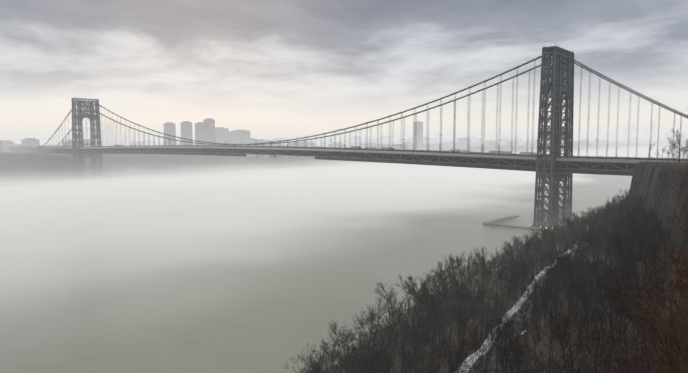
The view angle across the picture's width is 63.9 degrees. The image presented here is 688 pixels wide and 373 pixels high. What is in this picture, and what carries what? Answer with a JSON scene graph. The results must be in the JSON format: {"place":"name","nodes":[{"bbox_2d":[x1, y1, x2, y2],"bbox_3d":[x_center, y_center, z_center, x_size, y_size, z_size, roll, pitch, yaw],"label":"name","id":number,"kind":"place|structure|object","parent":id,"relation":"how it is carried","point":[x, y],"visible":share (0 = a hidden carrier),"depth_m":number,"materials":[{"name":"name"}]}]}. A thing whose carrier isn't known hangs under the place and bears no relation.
{"place":"outdoors","nodes":[
{"label":"outdoors","id":0,"kind":"place"},
{"bbox_2d":[2,140,524,144],"bbox_3d":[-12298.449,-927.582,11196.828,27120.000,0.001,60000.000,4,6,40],"label":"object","id":1,"kind":"structure","parent":0,"point":[104,142],"depth_m":7677.69,"materials":[{"name":"grey soil"}]},
{"bbox_2d":[0,144,687,372],"bbox_3d":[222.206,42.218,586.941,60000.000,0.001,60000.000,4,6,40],"label":"river","id":2,"kind":"structure","parent":0,"point":[262,271],"depth_m":450.76,"materials":[{"name":"grey liquid"}]},
{"bbox_2d":[71,98,103,178],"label":"tower","id":3,"kind":"structure","parent":2,"relation":"on","point":[79,119],"depth_m":1259.80,"materials":[{"name":"metal"}]},
{"bbox_2d":[483,215,544,231],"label":"pier pilings","id":4,"kind":"object","parent":2,"relation":"on","point":[510,226],"visible":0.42,"depth_m":576.34,"materials":[{"name":"wood"}]},
{"bbox_2d":[483,215,551,230],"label":"pier","id":5,"kind":"structure","parent":4,"relation":"on","point":[493,222],"depth_m":591.33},
{"bbox_2d":[530,222,563,228],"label":"pier","id":6,"kind":"structure","parent":2,"relation":"on","point":[545,227],"depth_m":565.87,"materials":[{"name":"grey concrete"}]},
{"bbox_2d":[532,43,573,227],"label":"tower","id":7,"kind":"structure","parent":2,"relation":"on","point":[557,85],"depth_m":564.43,"materials":[{"name":"metal"}]},
{"bbox_2d":[0,141,687,181],"bbox_3d":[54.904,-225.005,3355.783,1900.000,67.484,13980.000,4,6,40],"label":"distant shore","id":8,"kind":"structure","parent":0,"point":[51,168],"depth_m":1573.70,"materials":[{"name":"soil"},{"name":"rock"}]},
{"bbox_2d":[1,145,66,155],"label":"hill","id":9,"kind":"structure","parent":8,"relation":"on","point":[37,149],"depth_m":1393.20,"materials":[{"name":"stone"}]},
{"bbox_2d":[0,146,307,176],"bbox_3d":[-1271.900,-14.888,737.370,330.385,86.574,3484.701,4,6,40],"label":"trees","id":10,"kind":"object","parent":8,"relation":"on","point":[138,168],"visible":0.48,"depth_m":1480.48,"materials":[{"name":"grey plant"}]},
{"bbox_2d":[0,120,687,151],"bbox_3d":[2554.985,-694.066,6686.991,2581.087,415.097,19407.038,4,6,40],"label":"city buildings","id":11,"kind":"structure","parent":0,"point":[418,133],"depth_m":3493.53,"materials":[{"name":"grey concrete"}]},
{"bbox_2d":[11,118,678,152],"bbox_3d":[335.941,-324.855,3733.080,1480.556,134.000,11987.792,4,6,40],"label":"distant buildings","id":12,"kind":"structure","parent":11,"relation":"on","point":[206,130],"depth_m":2033.66,"materials":[{"name":"grey concrete"}]},
{"bbox_2d":[0,0,687,139],"label":"sky","id":13,"kind":"structure","parent":0,"point":[268,69],"materials":[{"name":"grey"}]},
{"bbox_2d":[326,162,687,372],"bbox_3d":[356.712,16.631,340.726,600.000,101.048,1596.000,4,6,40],"label":"palisades","id":14,"kind":"object","parent":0,"point":[671,202],"depth_m":204.21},
{"bbox_2d":[286,139,687,372],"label":"trees","id":15,"kind":"object","parent":14,"relation":"on","point":[593,240],"visible":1,"depth_m":199.44,"materials":[{"name":"grey plant"}]},
{"bbox_2d":[296,235,687,372],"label":"trees","id":16,"kind":"object","parent":14,"relation":"on","point":[518,361],"visible":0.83,"depth_m":99.62,"materials":[{"name":"brown plant"}]},
{"bbox_2d":[508,128,687,264],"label":"trees","id":17,"kind":"object","parent":14,"relation":"on","point":[615,208],"visible":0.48,"depth_m":396.20,"materials":[{"name":"grey plant"}]},
{"bbox_2d":[397,159,633,170],"bbox_3d":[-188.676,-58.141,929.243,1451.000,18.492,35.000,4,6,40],"label":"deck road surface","id":18,"kind":"object","parent":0,"point":[500,164],"visible":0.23,"depth_m":621.31,"materials":[{"name":"grey asphalt"}]},
{"bbox_2d":[45,140,664,171],"bbox_3d":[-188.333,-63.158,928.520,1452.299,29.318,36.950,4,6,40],"label":"deck truss","id":19,"kind":"object","parent":18,"relation":"on","point":[400,159],"visible":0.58,"depth_m":705.37,"materials":[{"name":"grey metal"}]},
{"bbox_2d":[246,154,314,159],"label":"deck work tarp","id":20,"kind":"object","parent":19,"relation":"attached to","point":[282,156],"visible":1,"depth_m":825.16,"materials":[{"name":"white fabric"}]},
{"bbox_2d":[42,51,687,146],"bbox_3d":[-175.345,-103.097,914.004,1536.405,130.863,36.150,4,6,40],"label":"cables","id":21,"kind":"object","parent":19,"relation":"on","point":[579,64],"visible":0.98,"depth_m":676.41,"materials":[{"name":"metal"}]},
{"bbox_2d":[53,62,681,160],"bbox_3d":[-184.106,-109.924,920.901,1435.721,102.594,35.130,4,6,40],"label":"suspender ropes","id":22,"kind":"object","parent":21,"relation":"hanging from","point":[482,148],"visible":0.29,"depth_m":634.35,"materials":[{"name":"grey metal"}]},
{"bbox_2d":[45,142,687,162],"bbox_3d":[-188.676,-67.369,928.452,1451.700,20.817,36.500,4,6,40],"label":"deck fascia girders","id":23,"kind":"object","parent":19,"relation":"attached to","point":[594,159],"visible":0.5,"depth_m":674.10,"materials":[{"name":"grey metal"}]},
{"bbox_2d":[46,145,686,175],"bbox_3d":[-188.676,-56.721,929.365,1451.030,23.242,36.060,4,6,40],"label":"deck floor system","id":24,"kind":"object","parent":19,"relation":"attached to","point":[570,165],"visible":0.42,"depth_m":679.88,"materials":[{"name":"grey metal"}]},
{"bbox_2d":[56,153,630,175],"bbox_3d":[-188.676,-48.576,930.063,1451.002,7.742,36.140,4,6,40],"label":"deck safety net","id":25,"kind":"object","parent":24,"relation":"on","point":[417,164],"visible":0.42,"depth_m":652.29,"materials":[{"name":"grey metal"}]},
{"bbox_2d":[155,145,676,158],"bbox_3d":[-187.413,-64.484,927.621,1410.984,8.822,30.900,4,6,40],"label":"vehicles","id":26,"kind":"object","parent":18,"relation":"on","point":[455,152],"visible":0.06,"depth_m":628.33,"materials":[{"name":"black metal"}]},
{"bbox_3d":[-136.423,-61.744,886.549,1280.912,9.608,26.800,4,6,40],"label":"vehicle bodies","id":27,"kind":"object","parent":26,"relation":"on","visible":0},
{"bbox_2d":[59,145,536,154],"bbox_3d":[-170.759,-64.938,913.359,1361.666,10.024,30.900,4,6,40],"label":"vehicles","id":28,"kind":"object","parent":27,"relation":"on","point":[501,152],"visible":0.83,"depth_m":634.77,"materials":[{"name":"white metal"}]},
{"bbox_2d":[459,229,587,372],"bbox_3d":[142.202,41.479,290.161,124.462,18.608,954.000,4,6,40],"label":"road snow","id":29,"kind":"structure","parent":0,"point":[509,311],"depth_m":196.53,"materials":[{"name":"white snow"}]},
{"bbox_2d":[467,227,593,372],"bbox_3d":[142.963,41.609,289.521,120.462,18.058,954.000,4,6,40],"label":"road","id":30,"kind":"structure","parent":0,"point":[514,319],"depth_m":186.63,"materials":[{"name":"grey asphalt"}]},
{"bbox_2d":[625,163,687,267],"bbox_3d":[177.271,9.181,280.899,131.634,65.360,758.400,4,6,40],"label":"cliff","id":31,"kind":"structure","parent":0,"point":[661,182],"depth_m":320.18,"materials":[{"name":"grey stone"}]},
{"bbox_2d":[521,110,687,372],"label":"brush","id":32,"kind":"object","parent":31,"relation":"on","point":[668,332],"depth_m":23.53,"materials":[{"name":"brown plant"}]}
]}

